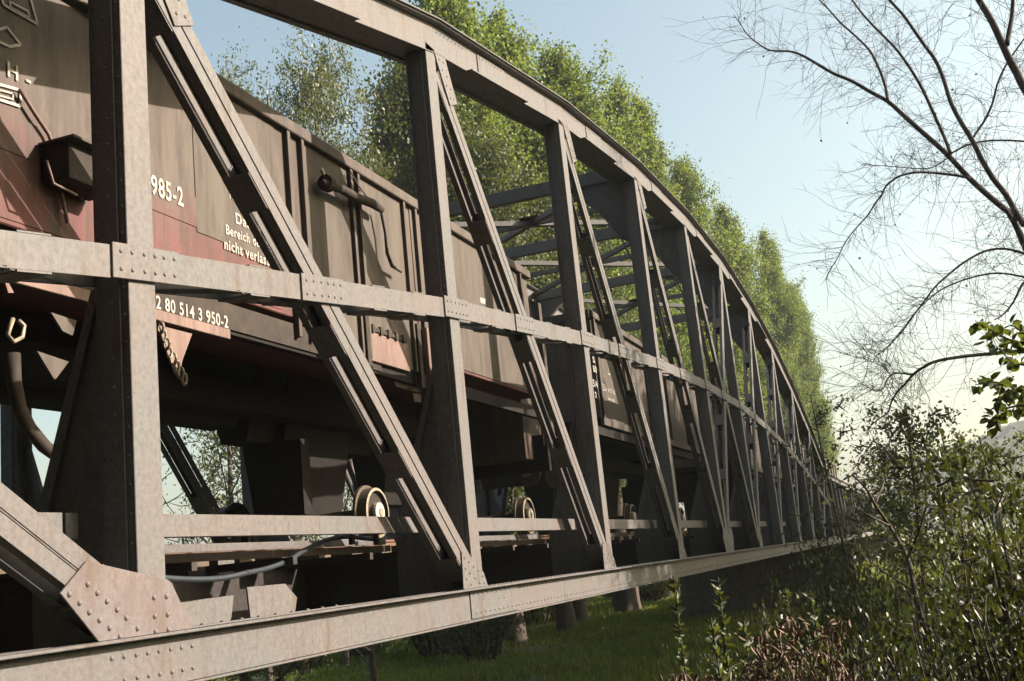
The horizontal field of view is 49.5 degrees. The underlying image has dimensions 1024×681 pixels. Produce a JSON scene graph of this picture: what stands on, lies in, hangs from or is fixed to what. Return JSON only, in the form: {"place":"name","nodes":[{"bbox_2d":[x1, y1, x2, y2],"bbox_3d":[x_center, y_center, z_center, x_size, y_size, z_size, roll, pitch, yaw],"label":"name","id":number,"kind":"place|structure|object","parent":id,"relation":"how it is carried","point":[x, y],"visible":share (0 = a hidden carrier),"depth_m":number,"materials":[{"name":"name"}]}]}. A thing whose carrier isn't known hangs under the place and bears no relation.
{"place":"outdoors","nodes":[
{"label":"outdoors","id":0,"kind":"place"},
{"bbox_2d":[0,0,1023,544],"label":"sky","id":1,"kind":"structure","parent":0,"point":[708,107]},
{"bbox_2d":[211,521,1018,680],"bbox_3d":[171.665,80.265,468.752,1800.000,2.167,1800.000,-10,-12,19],"label":"ground","id":2,"kind":"structure","parent":0,"point":[531,649],"depth_m":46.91,"materials":[{"name":"green plant"}]},
{"bbox_2d":[164,473,279,680],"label":"bush","id":3,"kind":"object","parent":2,"relation":"on","point":[192,539],"visible":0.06,"depth_m":24.62,"materials":[{"name":"plant"}]},
{"bbox_2d":[162,48,306,680],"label":"willow tree","id":4,"kind":"object","parent":2,"relation":"on","point":[211,436],"visible":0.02,"depth_m":42.05,"materials":[{"name":"green plant"}]},
{"bbox_2d":[161,429,369,680],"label":"bush","id":5,"kind":"object","parent":2,"relation":"on","point":[230,476],"visible":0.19,"depth_m":28.21,"materials":[{"name":"plant"}]},
{"bbox_2d":[193,25,364,675],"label":"willow tree","id":6,"kind":"object","parent":2,"relation":"on","point":[298,118],"visible":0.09,"depth_m":49.86,"materials":[{"name":"green plant"}]},
{"bbox_2d":[214,486,353,680],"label":"bush","id":7,"kind":"object","parent":2,"relation":"on","point":[282,666],"visible":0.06,"depth_m":32.46,"materials":[{"name":"plant"}]},
{"bbox_2d":[286,654,330,669],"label":"bush","id":8,"kind":"object","parent":2,"relation":"on","point":[315,663],"visible":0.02,"depth_m":47.74,"materials":[{"name":"green plant"}]},
{"bbox_2d":[222,28,403,665],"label":"willow tree","id":9,"kind":"object","parent":2,"relation":"on","point":[314,99],"visible":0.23,"depth_m":50.43,"materials":[{"name":"green plant"}]},
{"bbox_2d":[292,482,404,680],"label":"bare tree","id":10,"kind":"object","parent":2,"relation":"on","point":[372,665],"visible":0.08,"depth_m":35.46,"materials":[{"name":"plant"}]},
{"bbox_2d":[337,641,389,657],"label":"bush","id":11,"kind":"object","parent":2,"relation":"on","point":[355,652],"visible":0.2,"depth_m":49.27,"materials":[{"name":"green plant"}]},
{"bbox_2d":[343,60,441,643],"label":"dense tree","id":12,"kind":"object","parent":2,"relation":"on","point":[372,123],"visible":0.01,"depth_m":61.96,"materials":[{"name":"green plant"}]},
{"bbox_2d":[321,61,539,646],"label":"dense tree","id":13,"kind":"object","parent":2,"relation":"on","point":[395,120],"visible":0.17,"depth_m":54.98,"materials":[{"name":"green plant"}]},
{"bbox_2d":[389,509,513,660],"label":"bush","id":14,"kind":"object","parent":2,"relation":"on","point":[421,648],"visible":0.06,"depth_m":47.44,"materials":[{"name":"green plant"}]},
{"bbox_2d":[354,0,549,218],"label":"poplar tree","id":15,"kind":"object","parent":2,"relation":"on","point":[455,14],"visible":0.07,"depth_m":64.02,"materials":[{"name":"green plant"}]},
{"bbox_2d":[423,608,541,662],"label":"bush","id":16,"kind":"object","parent":2,"relation":"on","point":[471,637],"visible":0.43,"depth_m":43.52,"materials":[{"name":"green plant"}]},
{"bbox_2d":[217,598,768,680],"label":"fallen leaves","id":17,"kind":"object","parent":2,"relation":"on","point":[545,666],"visible":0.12,"depth_m":46.74,"materials":[{"name":"brown plant"}]},
{"bbox_2d":[409,109,605,645],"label":"dense tree","id":18,"kind":"object","parent":2,"relation":"on","point":[487,151],"visible":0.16,"depth_m":53.27,"materials":[{"name":"green plant"}]},
{"bbox_2d":[475,608,548,634],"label":"bush","id":19,"kind":"object","parent":2,"relation":"on","point":[532,615],"depth_m":55.87,"materials":[{"name":"green plant"}]},
{"bbox_2d":[469,179,560,637],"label":"poplar tree","id":20,"kind":"object","parent":2,"relation":"on","point":[498,209],"depth_m":55.37,"materials":[{"name":"green plant"}]},
{"bbox_2d":[524,606,548,625],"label":"bush","id":21,"kind":"object","parent":2,"relation":"on","point":[532,619],"visible":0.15,"depth_m":61.71,"materials":[{"name":"green plant"}]},
{"bbox_2d":[524,531,555,623],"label":"bush","id":22,"kind":"object","parent":2,"relation":"on","point":[543,613],"depth_m":62.67,"materials":[{"name":"green plant"}]},
{"bbox_2d":[467,0,627,620],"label":"poplar tree","id":23,"kind":"object","parent":2,"relation":"on","point":[536,144],"visible":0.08,"depth_m":69.67,"materials":[{"name":"green plant"}]},
{"bbox_2d":[494,158,603,633],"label":"dense tree","id":24,"kind":"object","parent":2,"relation":"on","point":[565,617],"visible":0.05,"depth_m":56.91,"materials":[{"name":"green plant"}]},
{"bbox_2d":[548,230,636,621],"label":"poplar tree","id":25,"kind":"object","parent":2,"relation":"on","point":[580,609],"visible":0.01,"depth_m":58.92,"materials":[{"name":"green plant"}]},
{"bbox_2d":[526,29,728,606],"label":"poplar tree","id":26,"kind":"object","parent":2,"relation":"on","point":[556,67],"visible":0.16,"depth_m":76.60,"materials":[{"name":"green plant"}]},
{"bbox_2d":[577,229,678,613],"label":"poplar tree","id":27,"kind":"object","parent":2,"relation":"on","point":[627,600],"visible":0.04,"depth_m":65.38,"materials":[{"name":"green plant"}]},
{"bbox_2d":[601,582,667,602],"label":"bush","id":28,"kind":"object","parent":2,"relation":"on","point":[642,594],"visible":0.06,"depth_m":77.27,"materials":[{"name":"green plant"}]},
{"bbox_2d":[599,61,692,592],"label":"poplar tree","id":29,"kind":"object","parent":2,"relation":"on","point":[619,91],"visible":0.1,"depth_m":90.08,"materials":[{"name":"green plant"}]},
{"bbox_2d":[640,580,672,600],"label":"bush","id":30,"kind":"object","parent":2,"relation":"on","point":[659,593],"visible":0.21,"depth_m":78.08,"materials":[{"name":"green plant"}]},
{"bbox_2d":[627,298,707,597],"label":"poplar tree","id":31,"kind":"object","parent":2,"relation":"on","point":[669,595],"depth_m":83.61,"materials":[{"name":"green plant"}]},
{"bbox_2d":[617,84,719,505],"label":"poplar tree","id":32,"kind":"object","parent":2,"relation":"on","point":[685,351],"visible":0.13,"depth_m":89.72,"materials":[{"name":"green plant"}]},
{"bbox_2d":[666,575,694,680],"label":"weed","id":33,"kind":"object","parent":2,"relation":"on","point":[677,614],"visible":0.93,"depth_m":8.13,"materials":[{"name":"green plant"}]},
{"bbox_2d":[621,633,750,680],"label":"bush","id":34,"kind":"object","parent":2,"relation":"on","point":[708,670],"visible":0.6,"depth_m":12.31,"materials":[{"name":"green plant"}]},
{"bbox_2d":[661,150,764,413],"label":"poplar tree","id":35,"kind":"object","parent":2,"relation":"on","point":[727,249],"visible":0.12,"depth_m":100.56,"materials":[{"name":"green plant"}]},
{"bbox_2d":[705,617,728,680],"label":"weed","id":36,"kind":"object","parent":2,"relation":"on","point":[711,640],"visible":0.98,"depth_m":7.50,"materials":[{"name":"green plant"}]},
{"bbox_2d":[710,577,735,680],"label":"weed","id":37,"kind":"object","parent":2,"relation":"on","point":[724,646],"visible":0.91,"depth_m":8.39,"materials":[{"name":"green plant"}]},
{"bbox_2d":[696,633,788,680],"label":"bush","id":38,"kind":"object","parent":2,"relation":"on","point":[698,636],"visible":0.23,"depth_m":13.00,"materials":[{"name":"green plant"}]},
{"bbox_2d":[737,620,755,680],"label":"weed","id":39,"kind":"object","parent":2,"relation":"on","point":[744,634],"visible":0.62,"depth_m":7.89,"materials":[{"name":"green plant"}]},
{"bbox_2d":[706,193,804,425],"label":"poplar tree","id":40,"kind":"object","parent":2,"relation":"on","point":[759,301],"visible":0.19,"depth_m":117.46,"materials":[{"name":"green plant"}]},
{"bbox_2d":[660,614,857,680],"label":"withered plant","id":41,"kind":"object","parent":2,"relation":"on","point":[780,657],"visible":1,"depth_m":5.60,"materials":[{"name":"brown plant"}]},
{"bbox_2d":[678,542,859,617],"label":"stone pier","id":42,"kind":"structure","parent":2,"relation":"on","point":[744,585],"depth_m":54.11,"materials":[{"name":"stone"}]},
{"bbox_2d":[0,0,836,680],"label":"arched truss bridge","id":43,"kind":"structure","parent":42,"relation":"on","point":[88,592],"depth_m":10.86,"materials":[{"name":"grey paint"}]},
{"bbox_2d":[165,534,379,582],"bbox_3d":[-1.813,1.697,8.927,0.128,0.388,3.838,-9,-12,15],"label":"cable hose","id":44,"kind":"object","parent":43,"relation":"attached to","point":[352,538],"visible":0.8,"depth_m":8.45,"materials":[{"name":"grey rubber"}]},
{"bbox_2d":[0,531,688,573],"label":"railway track","id":45,"kind":"structure","parent":43,"relation":"on","point":[392,542],"depth_m":11.92,"materials":[{"name":"rusty steel"},{"name":"timber"}]},
{"bbox_2d":[0,0,554,542],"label":"goods wagon","id":46,"kind":"object","parent":45,"relation":"on","point":[256,384],"visible":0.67,"depth_m":11.68,"materials":[{"name":"brown paint"}]},
{"bbox_2d":[475,309,714,534],"bbox_3d":[2.473,2.715,27.784,3.250,4.340,14.780,-10,-12,19],"label":"goods wagon","id":47,"kind":"object","parent":45,"relation":"on","point":[620,457],"visible":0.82,"depth_m":23.84,"materials":[{"name":"paint"}]},
{"bbox_2d":[673,400,782,530],"bbox_3d":[8.127,5.199,42.868,3.250,4.340,14.780,-10,-12,19],"label":"goods wagon","id":48,"kind":"object","parent":45,"relation":"on","point":[684,468],"visible":0.06,"depth_m":38.88,"materials":[{"name":"paint"}]},
{"bbox_2d":[758,434,818,492],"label":"goods wagon","id":49,"kind":"object","parent":45,"relation":"on","point":[793,476],"visible":0.04,"depth_m":53.80,"materials":[{"name":"paint"}]},
{"bbox_2d":[793,459,836,495],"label":"goods wagon","id":50,"kind":"object","parent":45,"relation":"on","point":[834,473],"visible":0.02,"depth_m":76.12,"materials":[{"name":"paint"}]},
{"bbox_2d":[826,474,883,542],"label":"parallel truss span","id":51,"kind":"object","parent":42,"relation":"on","point":[839,497],"visible":0.1,"depth_m":63.06,"materials":[{"name":"grey paint"}]},
{"bbox_2d":[703,571,852,680],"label":"bush","id":52,"kind":"object","parent":2,"relation":"on","point":[772,620],"visible":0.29,"depth_m":16.00,"materials":[{"name":"green plant"}]},
{"bbox_2d":[732,625,840,680],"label":"bush","id":53,"kind":"object","parent":2,"relation":"on","point":[785,643],"visible":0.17,"depth_m":12.18,"materials":[{"name":"brown plant"}]},
{"bbox_2d":[754,223,828,458],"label":"poplar tree","id":54,"kind":"object","parent":2,"relation":"on","point":[781,292],"visible":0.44,"depth_m":143.13,"materials":[{"name":"green plant"}]},
{"bbox_2d":[780,588,803,675],"bbox_3d":[2.305,3.446,8.760,0.274,2.922,0.173,-5,-11,-2],"label":"weed","id":55,"kind":"object","parent":2,"relation":"on","point":[788,599],"visible":0.49,"depth_m":9.00,"materials":[{"name":"green plant"}]},
{"bbox_2d":[723,622,874,680],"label":"bush","id":56,"kind":"object","parent":2,"relation":"on","point":[724,668],"visible":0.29,"depth_m":11.57,"materials":[{"name":"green plant"}]},
{"bbox_2d":[595,530,1023,596],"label":"grass","id":57,"kind":"structure","parent":2,"relation":"on","point":[874,562],"depth_m":101.11,"materials":[{"name":"green plant"}]},
{"bbox_2d":[802,590,828,680],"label":"weed","id":58,"kind":"object","parent":2,"relation":"on","point":[811,603],"visible":0.66,"depth_m":8.92,"materials":[{"name":"green plant"}]},
{"bbox_2d":[788,278,846,474],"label":"poplar tree","id":59,"kind":"object","parent":2,"relation":"on","point":[814,371],"visible":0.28,"depth_m":171.41,"materials":[{"name":"green plant"}]},
{"bbox_2d":[769,394,878,593],"bbox_3d":[7.478,4.750,25.549,2.448,7.274,2.693,-13,-13,32],"label":"bush","id":60,"kind":"object","parent":2,"relation":"on","point":[825,471],"visible":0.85,"depth_m":25.83,"materials":[{"name":"green plant"}]},
{"bbox_2d":[813,381,842,474],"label":"poplar tree","id":61,"kind":"object","parent":2,"relation":"on","point":[838,447],"visible":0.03,"depth_m":197.79,"materials":[{"name":"green plant"}]},
{"bbox_2d":[753,511,907,680],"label":"bush","id":62,"kind":"object","parent":2,"relation":"on","point":[829,587],"visible":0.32,"depth_m":24.42,"materials":[{"name":"green plant"}]},
{"bbox_2d":[658,0,1023,495],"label":"bare tree","id":63,"kind":"object","parent":2,"relation":"on","point":[1013,214],"visible":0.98,"depth_m":19.15,"materials":[{"name":"grey plant"}]},
{"bbox_2d":[789,615,907,680],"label":"bush","id":64,"kind":"object","parent":2,"relation":"on","point":[848,651],"visible":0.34,"depth_m":10.65,"materials":[{"name":"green plant"}]},
{"bbox_2d":[838,533,895,562],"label":"stone abutment","id":65,"kind":"object","parent":2,"relation":"on","point":[863,542],"depth_m":110.27,"materials":[{"name":"stone"}]},
{"bbox_2d":[830,530,915,680],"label":"bush","id":66,"kind":"object","parent":2,"relation":"on","point":[862,628],"visible":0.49,"depth_m":20.36,"materials":[{"name":"green plant"}]},
{"bbox_2d":[734,560,1017,680],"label":"grass","id":67,"kind":"structure","parent":2,"relation":"on","point":[905,611],"depth_m":42.11,"materials":[{"name":"brown plant"}]},
{"bbox_2d":[807,438,967,654],"bbox_3d":[3.518,1.917,10.313,1.344,1.905,1.325,-10,-12,19],"label":"sapling","id":68,"kind":"object","parent":2,"relation":"on","point":[913,588],"visible":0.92,"depth_m":10.15,"materials":[{"name":"green plant"}]},
{"bbox_2d":[818,597,965,680],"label":"bush","id":69,"kind":"object","parent":2,"relation":"on","point":[878,665],"visible":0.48,"depth_m":10.12,"materials":[{"name":"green plant"}]},
{"bbox_2d":[848,443,938,640],"bbox_3d":[11.224,5.923,31.570,2.213,6.602,2.886,-6,-11,3],"label":"bush","id":70,"kind":"object","parent":2,"relation":"on","point":[916,614],"visible":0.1,"depth_m":31.86,"materials":[{"name":"green plant"}]},
{"bbox_2d":[818,394,975,680],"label":"bush","id":71,"kind":"object","parent":2,"relation":"on","point":[904,508],"visible":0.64,"depth_m":18.76,"materials":[{"name":"green plant"}]},
{"bbox_2d":[837,439,965,674],"bbox_3d":[7.249,4.472,20.290,1.917,5.719,2.500,-6,-11,0],"label":"bush","id":72,"kind":"object","parent":2,"relation":"on","point":[882,497],"visible":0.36,"depth_m":20.49,"materials":[{"name":"green plant"}]},
{"bbox_2d":[858,596,970,680],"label":"bush","id":73,"kind":"object","parent":2,"relation":"on","point":[939,672],"visible":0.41,"depth_m":10.08,"materials":[{"name":"green plant"}]},
{"bbox_2d":[829,597,1023,680],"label":"bush","id":74,"kind":"object","parent":2,"relation":"on","point":[876,673],"visible":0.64,"depth_m":7.83,"materials":[{"name":"green plant"}]},
{"bbox_2d":[851,572,1022,680],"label":"bush","id":75,"kind":"object","parent":2,"relation":"on","point":[962,629],"visible":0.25,"depth_m":8.52,"materials":[{"name":"green plant"}]},
{"bbox_2d":[865,599,1018,680],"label":"bush","id":76,"kind":"object","parent":2,"relation":"on","point":[960,642],"visible":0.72,"depth_m":7.38,"materials":[{"name":"green plant"}]},
{"bbox_2d":[875,411,1022,631],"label":"bush","id":77,"kind":"object","parent":2,"relation":"on","point":[960,441],"visible":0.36,"depth_m":15.54,"materials":[{"name":"green plant"}]},
{"bbox_2d":[875,452,1023,676],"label":"bush","id":78,"kind":"object","parent":2,"relation":"on","point":[970,583],"visible":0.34,"depth_m":9.99,"materials":[{"name":"green plant"}]},
{"bbox_2d":[880,545,1023,680],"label":"bush","id":79,"kind":"object","parent":2,"relation":"on","point":[914,639],"visible":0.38,"depth_m":7.33,"materials":[{"name":"green plant"}]},
{"bbox_2d":[919,423,1023,680],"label":"bush","id":80,"kind":"object","parent":2,"relation":"on","point":[997,599],"visible":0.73,"depth_m":7.14,"materials":[{"name":"green plant"}]},
{"bbox_2d":[922,427,1023,629],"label":"bush","id":81,"kind":"object","parent":2,"relation":"on","point":[991,455],"visible":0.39,"depth_m":13.63,"materials":[{"name":"green plant"}]},
{"bbox_2d":[937,500,1023,680],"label":"bush","id":82,"kind":"object","parent":2,"relation":"on","point":[1003,674],"visible":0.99,"depth_m":6.26,"materials":[{"name":"green plant"}]},
{"bbox_2d":[881,420,1023,532],"bbox_3d":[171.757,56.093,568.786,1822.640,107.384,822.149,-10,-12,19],"label":"hills","id":83,"kind":"structure","parent":0,"point":[1008,431],"depth_m":709.06,"materials":[{"name":"green plant"}]},
{"bbox_2d":[968,313,1023,438],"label":"leafy branch","id":84,"kind":"object","parent":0,"point":[1008,395],"visible":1,"depth_m":5.69,"materials":[{"name":"green plant"}]}
]}

